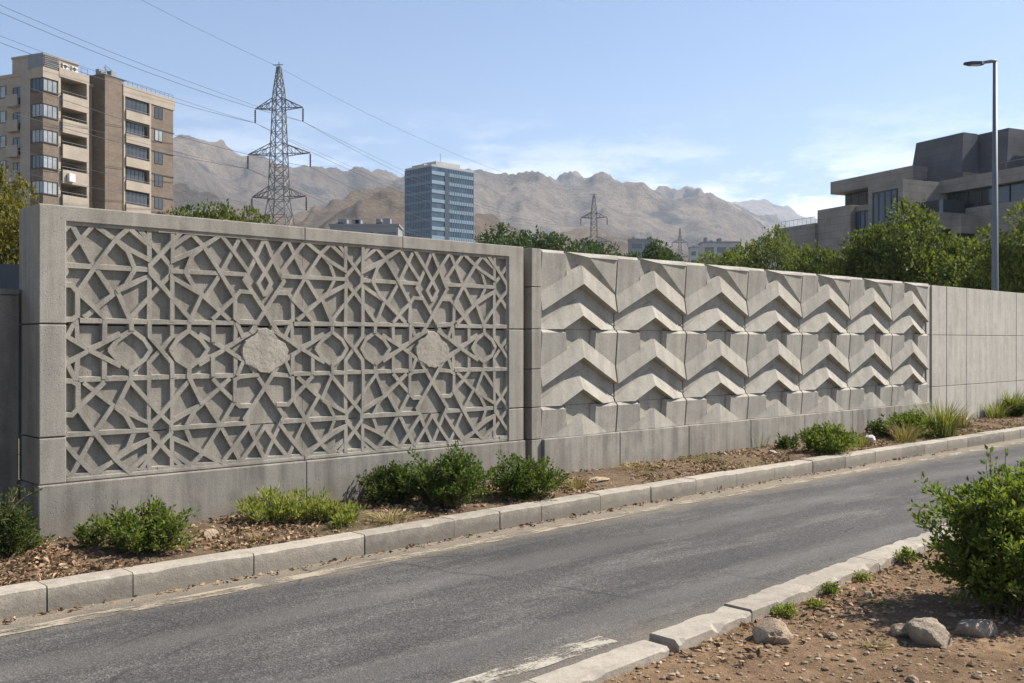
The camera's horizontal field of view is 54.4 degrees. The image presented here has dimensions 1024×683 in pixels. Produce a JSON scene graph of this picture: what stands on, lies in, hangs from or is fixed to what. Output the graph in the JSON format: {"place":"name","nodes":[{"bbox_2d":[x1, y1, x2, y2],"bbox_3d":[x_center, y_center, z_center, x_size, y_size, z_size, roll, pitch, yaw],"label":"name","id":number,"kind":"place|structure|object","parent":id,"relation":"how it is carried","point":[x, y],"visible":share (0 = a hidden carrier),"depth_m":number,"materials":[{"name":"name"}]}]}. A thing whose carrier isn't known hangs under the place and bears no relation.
{"place":"outdoors","nodes":[
{"label":"outdoors","id":0,"kind":"place"},
{"bbox_2d":[173,183,688,261],"bbox_3d":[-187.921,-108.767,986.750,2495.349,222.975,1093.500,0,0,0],"label":"foothills","id":1,"kind":"structure","parent":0,"point":[363,203],"depth_m":1052.28,"materials":[{"name":"stone"}]},
{"bbox_2d":[173,134,786,255],"bbox_3d":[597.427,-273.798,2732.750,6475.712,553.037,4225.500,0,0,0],"label":"hills","id":2,"kind":"structure","parent":0,"point":[696,216],"depth_m":2293.12,"materials":[{"name":"stone"}]},
{"bbox_2d":[0,438,1023,682],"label":"road","id":3,"kind":"structure","parent":0,"point":[462,612],"depth_m":6.71,"materials":[{"name":"asphalt"}]},
{"bbox_2d":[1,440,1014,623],"bbox_3d":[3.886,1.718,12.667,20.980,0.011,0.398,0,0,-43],"label":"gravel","id":4,"kind":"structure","parent":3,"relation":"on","point":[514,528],"depth_m":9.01,"materials":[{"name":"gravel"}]},
{"bbox_2d":[0,441,1023,635],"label":"road marking","id":5,"kind":"object","parent":3,"relation":"on","point":[148,605],"visible":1,"depth_m":7.76,"materials":[{"name":"paint"}]},
{"bbox_2d":[452,635,616,682],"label":"road marking","id":6,"kind":"object","parent":3,"relation":"on","point":[551,660],"visible":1,"depth_m":5.31,"materials":[{"name":"paint"}]},
{"bbox_2d":[0,415,1023,585],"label":"verge","id":7,"kind":"structure","parent":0,"point":[114,553],"depth_m":8.78,"materials":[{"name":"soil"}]},
{"bbox_2d":[0,481,57,558],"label":"leafy bush","id":8,"kind":"object","parent":7,"relation":"on","point":[15,529],"visible":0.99,"depth_m":7.07,"materials":[{"name":"green plant"}]},
{"bbox_2d":[20,532,49,550],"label":"leafy bush","id":9,"kind":"object","parent":7,"relation":"on","point":[37,543],"visible":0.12,"depth_m":7.41,"materials":[{"name":"green plant"}]},
{"bbox_2d":[66,513,108,547],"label":"leafy bush","id":10,"kind":"object","parent":7,"relation":"on","point":[87,533],"visible":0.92,"depth_m":7.46,"materials":[{"name":"green plant"}]},
{"bbox_2d":[87,494,201,554],"bbox_3d":[-2.770,1.366,7.420,0.694,0.433,0.833,0,0,-44],"label":"leafy bush","id":11,"kind":"object","parent":7,"relation":"on","point":[151,528],"visible":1,"depth_m":7.31,"materials":[{"name":"green plant"}]},
{"bbox_2d":[201,529,219,538],"bbox_3d":[-2.382,1.534,7.861,0.146,0.112,0.151,0,0,-13],"label":"rock","id":12,"kind":"object","parent":7,"relation":"on","point":[209,533],"visible":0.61,"depth_m":7.82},
{"bbox_2d":[233,482,339,523],"bbox_3d":[-1.940,1.405,8.594,0.968,0.350,0.739,0,0,-5],"label":"leafy bush","id":13,"kind":"object","parent":7,"relation":"on","point":[275,508],"visible":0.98,"depth_m":8.50,"materials":[{"name":"green plant"}]},
{"bbox_2d":[311,499,366,528],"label":"leafy bush","id":14,"kind":"object","parent":7,"relation":"on","point":[344,516],"visible":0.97,"depth_m":8.49,"materials":[{"name":"green plant"}]},
{"bbox_2d":[355,507,421,522],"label":"grass tuft","id":15,"kind":"object","parent":7,"relation":"on","point":[402,517],"visible":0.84,"depth_m":8.77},
{"bbox_2d":[355,459,426,504],"bbox_3d":[-1.133,1.345,9.579,0.761,0.462,0.866,0,0,-20],"label":"leafy bush","id":16,"kind":"object","parent":7,"relation":"on","point":[387,486],"visible":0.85,"depth_m":9.40,"materials":[{"name":"green plant"}]},
{"bbox_2d":[389,440,500,508],"bbox_3d":[-0.633,1.260,9.460,1.008,0.659,0.888,0,0,11],"label":"leafy bush","id":17,"kind":"object","parent":7,"relation":"on","point":[457,477],"visible":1,"depth_m":9.31,"materials":[{"name":"green plant"}]},
{"bbox_2d":[10,415,1023,582],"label":"soil clods","id":18,"kind":"object","parent":7,"relation":"on","point":[226,525],"visible":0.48,"depth_m":9.44,"materials":[{"name":"soil"}]},
{"bbox_2d":[484,445,572,498],"bbox_3d":[0.129,1.317,9.951,0.930,0.550,0.846,0,0,-15],"label":"leafy bush","id":19,"kind":"object","parent":7,"relation":"on","point":[526,478],"visible":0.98,"depth_m":9.83,"materials":[{"name":"green plant"}]},
{"bbox_2d":[563,474,595,488],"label":"grass tuft","id":20,"kind":"object","parent":7,"relation":"on","point":[581,482],"visible":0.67,"depth_m":10.56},
{"bbox_2d":[199,417,1013,550],"bbox_3d":[3.383,1.534,13.185,21.021,0.092,0.847,0,0,-43],"label":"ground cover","id":21,"kind":"object","parent":7,"relation":"on","point":[553,494],"visible":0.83,"depth_m":8.81,"materials":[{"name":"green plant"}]},
{"bbox_2d":[611,460,672,470],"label":"grass tuft","id":22,"kind":"object","parent":7,"relation":"on","point":[640,466],"visible":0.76,"depth_m":12.18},
{"bbox_2d":[773,432,800,448],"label":"leafy bush","id":23,"kind":"object","parent":7,"relation":"on","point":[784,441],"visible":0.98,"depth_m":14.28,"materials":[{"name":"green plant"}]},
{"bbox_2d":[794,420,860,454],"bbox_3d":[4.471,1.352,13.966,1.001,0.495,0.836,0,0,-19],"label":"leafy bush","id":24,"kind":"object","parent":7,"relation":"on","point":[833,440],"visible":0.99,"depth_m":13.84,"materials":[{"name":"green plant"}]},
{"bbox_2d":[864,414,898,436],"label":"leafy bush","id":25,"kind":"object","parent":7,"relation":"on","point":[875,427],"visible":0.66,"depth_m":16.22,"materials":[{"name":"green plant"}]},
{"bbox_2d":[883,420,926,441],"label":"grass tuft","id":26,"kind":"object","parent":7,"relation":"on","point":[904,436],"visible":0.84,"depth_m":15.53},
{"bbox_2d":[881,405,943,438],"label":"leafy bush","id":27,"kind":"object","parent":7,"relation":"on","point":[908,417],"visible":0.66,"depth_m":16.02,"materials":[{"name":"green plant"}]},
{"bbox_2d":[907,398,974,437],"bbox_3d":[7.115,1.238,16.459,1.242,0.693,1.234,0,0,-37],"label":"grass tuft","id":28,"kind":"object","parent":7,"relation":"on","point":[949,424],"visible":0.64,"depth_m":16.25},
{"bbox_2d":[944,410,980,427],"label":"grass tuft","id":29,"kind":"object","parent":7,"relation":"on","point":[964,422],"visible":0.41,"depth_m":17.82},
{"bbox_2d":[981,400,1016,418],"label":"grass tuft","id":30,"kind":"object","parent":7,"relation":"on","point":[996,412],"visible":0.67,"depth_m":19.92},
{"bbox_2d":[1000,386,1023,415],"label":"grass tuft","id":31,"kind":"object","parent":7,"relation":"on","point":[1017,398],"visible":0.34,"depth_m":20.60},
{"bbox_2d":[1002,398,1023,416],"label":"leafy bush","id":32,"kind":"object","parent":7,"relation":"on","point":[1019,412],"visible":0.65,"depth_m":20.48,"materials":[{"name":"green plant"}]},
{"bbox_2d":[0,0,1023,218],"label":"sky","id":33,"kind":"structure","parent":0,"point":[778,102],"materials":[{"name":"blue"}]},
{"bbox_2d":[727,199,816,226],"bbox_3d":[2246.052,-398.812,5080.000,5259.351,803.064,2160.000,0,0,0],"label":"hills","id":34,"kind":"structure","parent":0,"point":[767,207],"depth_m":5520.71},
{"bbox_2d":[602,537,1023,682],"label":"dirt shoulder","id":35,"kind":"object","parent":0,"point":[1005,645],"visible":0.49,"depth_m":5.58},
{"bbox_2d":[0,416,1023,680],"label":"leaf litter","id":36,"kind":"object","parent":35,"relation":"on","point":[70,556],"visible":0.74,"depth_m":7.73,"materials":[{"name":"plant"}]},
{"bbox_2d":[752,617,793,643],"bbox_3d":[1.525,1.703,5.793,0.232,0.191,0.288,0,0,33],"label":"rock","id":37,"kind":"object","parent":35,"relation":"on","point":[769,630],"visible":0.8,"depth_m":5.71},
{"bbox_2d":[768,600,797,618],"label":"weed","id":38,"kind":"object","parent":35,"relation":"on","point":[781,611],"visible":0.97,"depth_m":6.24,"materials":[{"name":"green plant"}]},
{"bbox_2d":[604,553,1023,682],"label":"gravel","id":39,"kind":"structure","parent":35,"relation":"on","point":[818,657],"depth_m":5.62,"materials":[{"name":"gravel"}]},
{"bbox_2d":[806,597,828,609],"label":"weed","id":40,"kind":"object","parent":35,"relation":"on","point":[812,603],"visible":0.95,"depth_m":6.45,"materials":[{"name":"green plant"}]},
{"bbox_2d":[625,553,1023,682],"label":"soil clods","id":41,"kind":"object","parent":35,"relation":"on","point":[911,604],"visible":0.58,"depth_m":5.60,"materials":[{"name":"soil"}]},
{"bbox_2d":[818,581,840,594],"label":"weed","id":42,"kind":"object","parent":35,"relation":"on","point":[831,588],"visible":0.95,"depth_m":6.79,"materials":[{"name":"green plant"}]},
{"bbox_2d":[853,570,873,581],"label":"weed","id":43,"kind":"object","parent":35,"relation":"on","point":[861,577],"visible":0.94,"depth_m":7.16,"materials":[{"name":"green plant"}]},
{"bbox_2d":[844,636,898,649],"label":"grass tuft","id":44,"kind":"object","parent":35,"relation":"on","point":[883,643],"visible":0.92,"depth_m":5.68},
{"bbox_2d":[890,623,908,636],"bbox_3d":[2.312,1.716,5.892,0.147,0.107,0.178,0,0,41],"label":"rock","id":45,"kind":"object","parent":35,"relation":"on","point":[898,629],"visible":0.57,"depth_m":5.84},
{"bbox_2d":[892,546,918,563],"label":"weed","id":46,"kind":"object","parent":35,"relation":"on","point":[903,558],"visible":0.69,"depth_m":7.73,"materials":[{"name":"green plant"}]},
{"bbox_2d":[904,617,952,647],"bbox_3d":[2.411,1.709,5.752,0.222,0.220,0.249,0,0,-8],"label":"rock","id":47,"kind":"object","parent":35,"relation":"on","point":[931,631],"visible":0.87,"depth_m":5.68,"materials":[{"name":"stone"}]},
{"bbox_2d":[900,444,1023,614],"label":"leafy bush","id":48,"kind":"object","parent":35,"relation":"on","point":[985,555],"visible":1,"depth_m":6.31,"materials":[{"name":"green plant"}]},
{"bbox_2d":[955,619,997,637],"bbox_3d":[2.755,1.722,5.923,0.235,0.137,0.197,0,0,-38],"label":"rock","id":49,"kind":"object","parent":35,"relation":"on","point":[983,628],"visible":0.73,"depth_m":5.86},
{"bbox_2d":[978,457,1023,528],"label":"leafy bush","id":50,"kind":"object","parent":35,"relation":"on","point":[1010,472],"visible":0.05,"depth_m":6.55,"materials":[{"name":"green plant"}]},
{"label":"ground","id":51,"kind":"structure","parent":0,"visible":0},
{"bbox_2d":[0,288,18,512],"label":"wall","id":52,"kind":"structure","parent":51,"relation":"on","point":[9,388],"depth_m":7.93,"materials":[{"name":"concrete"}]},
{"bbox_2d":[0,264,21,434],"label":"sheet fence","id":53,"kind":"object","parent":51,"relation":"on","point":[9,276],"visible":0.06,"depth_m":15.54,"materials":[{"name":"metal"}]},
{"bbox_2d":[0,162,39,263],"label":"leafy tree","id":54,"kind":"object","parent":51,"relation":"on","point":[9,238],"visible":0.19,"depth_m":29.41,"materials":[{"name":"green plant"}]},
{"bbox_2d":[0,52,174,259],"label":"apartment block","id":55,"kind":"structure","parent":51,"relation":"on","point":[42,139],"depth_m":125.50,"materials":[{"name":"brown brick"}]},
{"bbox_2d":[32,77,43,90],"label":"window","id":56,"kind":"structure","parent":55,"relation":"in","point":[37,83],"depth_m":119.45,"materials":[{"name":"grey glass"}]},
{"bbox_2d":[32,103,43,116],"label":"window","id":57,"kind":"structure","parent":55,"relation":"in","point":[36,108],"depth_m":119.54,"materials":[{"name":"grey glass"}]},
{"bbox_2d":[32,129,43,141],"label":"window","id":58,"kind":"structure","parent":55,"relation":"in","point":[37,135],"depth_m":119.45,"materials":[{"name":"grey glass"}]},
{"bbox_2d":[32,155,43,167],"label":"window","id":59,"kind":"structure","parent":55,"relation":"in","point":[37,161],"depth_m":119.54,"materials":[{"name":"grey glass"}]},
{"bbox_2d":[32,180,43,192],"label":"window","id":60,"kind":"structure","parent":55,"relation":"in","point":[39,185],"depth_m":119.34,"materials":[{"name":"grey glass"}]},
{"bbox_2d":[43,78,56,92],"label":"window","id":61,"kind":"structure","parent":55,"relation":"in","point":[50,85],"depth_m":120.13,"materials":[{"name":"grey glass"}]},
{"bbox_2d":[43,103,56,118],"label":"window","id":62,"kind":"structure","parent":55,"relation":"in","point":[48,110],"depth_m":120.10,"materials":[{"name":"grey glass"}]},
{"bbox_2d":[43,155,56,169],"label":"window","id":63,"kind":"structure","parent":55,"relation":"in","point":[48,163],"depth_m":120.13,"materials":[{"name":"grey glass"}]},
{"bbox_2d":[43,181,56,194],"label":"window","id":64,"kind":"structure","parent":55,"relation":"in","point":[49,187],"depth_m":120.13,"materials":[{"name":"grey glass"}]},
{"bbox_2d":[44,129,56,143],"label":"window","id":65,"kind":"structure","parent":55,"relation":"in","point":[49,136],"depth_m":120.13,"materials":[{"name":"grey glass"}]},
{"bbox_2d":[125,121,146,137],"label":"window","id":66,"kind":"structure","parent":55,"relation":"in","point":[130,127],"depth_m":133.03,"materials":[{"name":"grey glass"}]},
{"bbox_2d":[125,168,146,183],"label":"window","id":67,"kind":"structure","parent":55,"relation":"in","point":[129,173],"depth_m":133.03,"materials":[{"name":"grey glass"}]},
{"bbox_2d":[125,97,147,115],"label":"window","id":68,"kind":"structure","parent":55,"relation":"in","point":[129,103],"depth_m":132.80,"materials":[{"name":"grey glass"}]},
{"bbox_2d":[125,144,147,160],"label":"window","id":69,"kind":"structure","parent":55,"relation":"in","point":[130,150],"depth_m":132.80,"materials":[{"name":"grey glass"}]},
{"bbox_2d":[125,191,147,206],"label":"window","id":70,"kind":"structure","parent":55,"relation":"in","point":[129,198],"depth_m":132.80,"materials":[{"name":"grey glass"}]},
{"bbox_2d":[156,204,198,216],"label":"leafy tree","id":71,"kind":"object","parent":51,"relation":"on","point":[188,206],"visible":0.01,"depth_m":65.22,"materials":[{"name":"green plant"}]},
{"bbox_2d":[165,198,238,219],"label":"leafy tree","id":72,"kind":"object","parent":51,"relation":"on","point":[214,212],"visible":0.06,"depth_m":59.16,"materials":[{"name":"green plant"}]},
{"bbox_2d":[227,205,273,223],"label":"leafy tree","id":73,"kind":"object","parent":51,"relation":"on","point":[251,210],"visible":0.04,"depth_m":56.12,"materials":[{"name":"green plant"}]},
{"bbox_2d":[19,203,524,540],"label":"patterned wall","id":74,"kind":"structure","parent":51,"relation":"on","point":[212,368],"depth_m":8.90,"materials":[{"name":"concrete"}]},
{"bbox_2d":[247,64,310,225],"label":"lattice pylon","id":75,"kind":"object","parent":51,"relation":"on","point":[282,142],"visible":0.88,"depth_m":149.64,"materials":[{"name":"metal"}]},
{"bbox_2d":[1,145,356,231],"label":"power cable","id":76,"kind":"object","parent":75,"relation":"hanging from","point":[166,187],"visible":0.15,"depth_m":119.65,"materials":[{"name":"metal"}]},
{"bbox_2d":[0,109,430,238],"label":"power cable","id":77,"kind":"object","parent":75,"relation":"hanging from","point":[195,159],"visible":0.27,"depth_m":137.63,"materials":[{"name":"metal"}]},
{"bbox_2d":[1,103,451,240],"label":"power cable","id":78,"kind":"object","parent":75,"relation":"hanging from","point":[206,159],"visible":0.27,"depth_m":138.14,"materials":[{"name":"metal"}]},
{"bbox_2d":[0,77,612,249],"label":"power cable","id":79,"kind":"object","parent":75,"relation":"hanging from","point":[212,145],"visible":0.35,"depth_m":125.84,"materials":[{"name":"metal"}]},
{"bbox_2d":[1,36,616,241],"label":"power cable","id":80,"kind":"object","parent":75,"relation":"hanging from","point":[256,123],"visible":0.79,"depth_m":145.03,"materials":[{"name":"metal"}]},
{"bbox_2d":[0,42,619,244],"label":"power cable","id":81,"kind":"object","parent":75,"relation":"hanging from","point":[261,126],"visible":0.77,"depth_m":146.13,"materials":[{"name":"metal"}]},
{"bbox_2d":[1,5,678,248],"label":"power cable","id":82,"kind":"object","parent":75,"relation":"hanging from","point":[257,106],"visible":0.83,"depth_m":131.95,"materials":[{"name":"metal"}]},
{"bbox_2d":[0,12,685,250],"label":"power cable","id":83,"kind":"object","parent":75,"relation":"hanging from","point":[265,111],"visible":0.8,"depth_m":135.33,"materials":[{"name":"metal"}]},
{"bbox_2d":[142,0,670,228],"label":"power cable","id":84,"kind":"object","parent":75,"relation":"hanging from","point":[371,115],"visible":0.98,"depth_m":169.36,"materials":[{"name":"metal"}]},
{"bbox_2d":[328,218,403,235],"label":"building","id":85,"kind":"structure","parent":51,"relation":"on","point":[360,226],"depth_m":230.00,"materials":[{"name":"grey concrete"}]},
{"bbox_2d":[405,161,473,242],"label":"glass tower","id":86,"kind":"structure","parent":51,"relation":"on","point":[454,179],"depth_m":427.31,"materials":[{"name":"glass"}]},
{"bbox_2d":[474,222,516,245],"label":"leafy tree","id":87,"kind":"object","parent":51,"relation":"on","point":[501,232],"visible":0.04,"depth_m":94.42,"materials":[{"name":"green plant"}]},
{"bbox_2d":[0,426,1023,620],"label":"kerb","id":88,"kind":"structure","parent":51,"relation":"on","point":[19,600],"depth_m":8.23,"materials":[{"name":"concrete"}]},
{"bbox_2d":[501,225,603,254],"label":"leafy tree","id":89,"kind":"object","parent":51,"relation":"on","point":[526,241],"visible":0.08,"depth_m":88.97,"materials":[{"name":"green plant"}]},
{"bbox_2d":[578,194,611,246],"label":"lattice pylon","id":90,"kind":"object","parent":51,"relation":"on","point":[591,222],"visible":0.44,"depth_m":299.53,"materials":[{"name":"metal"}]},
{"bbox_2d":[576,240,621,254],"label":"leafy tree","id":91,"kind":"object","parent":51,"relation":"on","point":[607,249],"depth_m":94.85,"materials":[{"name":"green plant"}]},
{"bbox_2d":[627,236,655,257],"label":"building","id":92,"kind":"structure","parent":51,"relation":"on","point":[639,246],"depth_m":380.00,"materials":[{"name":"grey concrete"}]},
{"bbox_2d":[605,237,685,261],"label":"leafy tree","id":93,"kind":"object","parent":51,"relation":"on","point":[662,253],"visible":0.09,"depth_m":78.64,"materials":[{"name":"green plant"}]},
{"bbox_2d":[688,246,698,262],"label":"building","id":94,"kind":"structure","parent":51,"relation":"on","point":[693,253],"depth_m":420.00,"materials":[{"name":"grey concrete"}]},
{"bbox_2d":[698,237,740,262],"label":"building","id":95,"kind":"structure","parent":51,"relation":"on","point":[718,246],"depth_m":330.00,"materials":[{"name":"grey concrete"}]},
{"bbox_2d":[517,248,929,473],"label":"chevron wall","id":96,"kind":"structure","parent":51,"relation":"on","point":[630,359],"depth_m":13.51,"materials":[{"name":"concrete"}]},
{"bbox_2d":[696,239,765,267],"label":"leafy tree","id":97,"kind":"object","parent":51,"relation":"on","point":[727,257],"visible":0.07,"depth_m":61.12,"materials":[{"name":"green plant"}]},
{"bbox_2d":[521,523,959,682],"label":"kerb","id":98,"kind":"structure","parent":51,"relation":"on","point":[685,634],"depth_m":5.98,"materials":[{"name":"concrete"}]},
{"bbox_2d":[736,224,804,270],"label":"leafy tree","id":99,"kind":"object","parent":51,"relation":"on","point":[773,246],"visible":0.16,"depth_m":57.72,"materials":[{"name":"green plant"}]},
{"bbox_2d":[788,239,844,274],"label":"leafy tree","id":100,"kind":"object","parent":51,"relation":"on","point":[806,263],"visible":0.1,"depth_m":49.60,"materials":[{"name":"green plant"}]},
{"bbox_2d":[825,222,903,280],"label":"leafy tree","id":101,"kind":"object","parent":51,"relation":"on","point":[849,265],"visible":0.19,"depth_m":42.78,"materials":[{"name":"green plant"}]},
{"bbox_2d":[778,128,1023,261],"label":"stepped building","id":102,"kind":"structure","parent":51,"relation":"on","point":[948,178],"depth_m":84.28,"materials":[{"name":"concrete"}]},
{"bbox_2d":[850,192,867,204],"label":"window","id":103,"kind":"structure","parent":102,"relation":"in","point":[859,198],"depth_m":95.14,"materials":[{"name":"grey glass"}]},
{"bbox_2d":[855,210,867,234],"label":"window","id":104,"kind":"structure","parent":102,"relation":"in","point":[861,217],"depth_m":85.18,"materials":[{"name":"blue glass"}]},
{"bbox_2d":[872,188,897,228],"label":"window","id":105,"kind":"structure","parent":102,"relation":"in","point":[880,199],"depth_m":81.80,"materials":[{"name":"blue glass"}]},
{"bbox_2d":[852,197,975,286],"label":"leafy tree","id":106,"kind":"object","parent":51,"relation":"on","point":[908,257],"visible":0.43,"depth_m":40.94,"materials":[{"name":"green plant"}]},
{"bbox_2d":[899,237,984,288],"bbox_3d":[17.706,-1.157,40.674,4.533,6.266,4.374,0,0,-5],"label":"leafy tree","id":107,"kind":"object","parent":51,"relation":"on","point":[952,270],"visible":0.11,"depth_m":39.64,"materials":[{"name":"green plant"}]},
{"bbox_2d":[924,285,1023,419],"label":"plain wall","id":108,"kind":"structure","parent":51,"relation":"on","point":[975,352],"depth_m":19.75,"materials":[{"name":"concrete"}]},
{"bbox_2d":[963,59,998,290],"bbox_3d":[11.555,-2.611,24.500,0.858,8.663,0.220,0,0,0],"label":"street lamp","id":109,"kind":"object","parent":51,"relation":"on","point":[995,279],"visible":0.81,"depth_m":24.45,"materials":[{"name":"metal"}]},
{"bbox_2d":[955,252,1021,292],"bbox_3d":[17.686,-0.778,35.885,3.184,5.456,3.073,0,0,44],"label":"leafy tree","id":110,"kind":"object","parent":51,"relation":"on","point":[970,283],"visible":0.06,"depth_m":36.05,"materials":[{"name":"green plant"}]},
{"bbox_2d":[968,201,1023,292],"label":"leafy tree","id":111,"kind":"object","parent":51,"relation":"on","point":[1009,265],"visible":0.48,"depth_m":33.71,"materials":[{"name":"green plant"}]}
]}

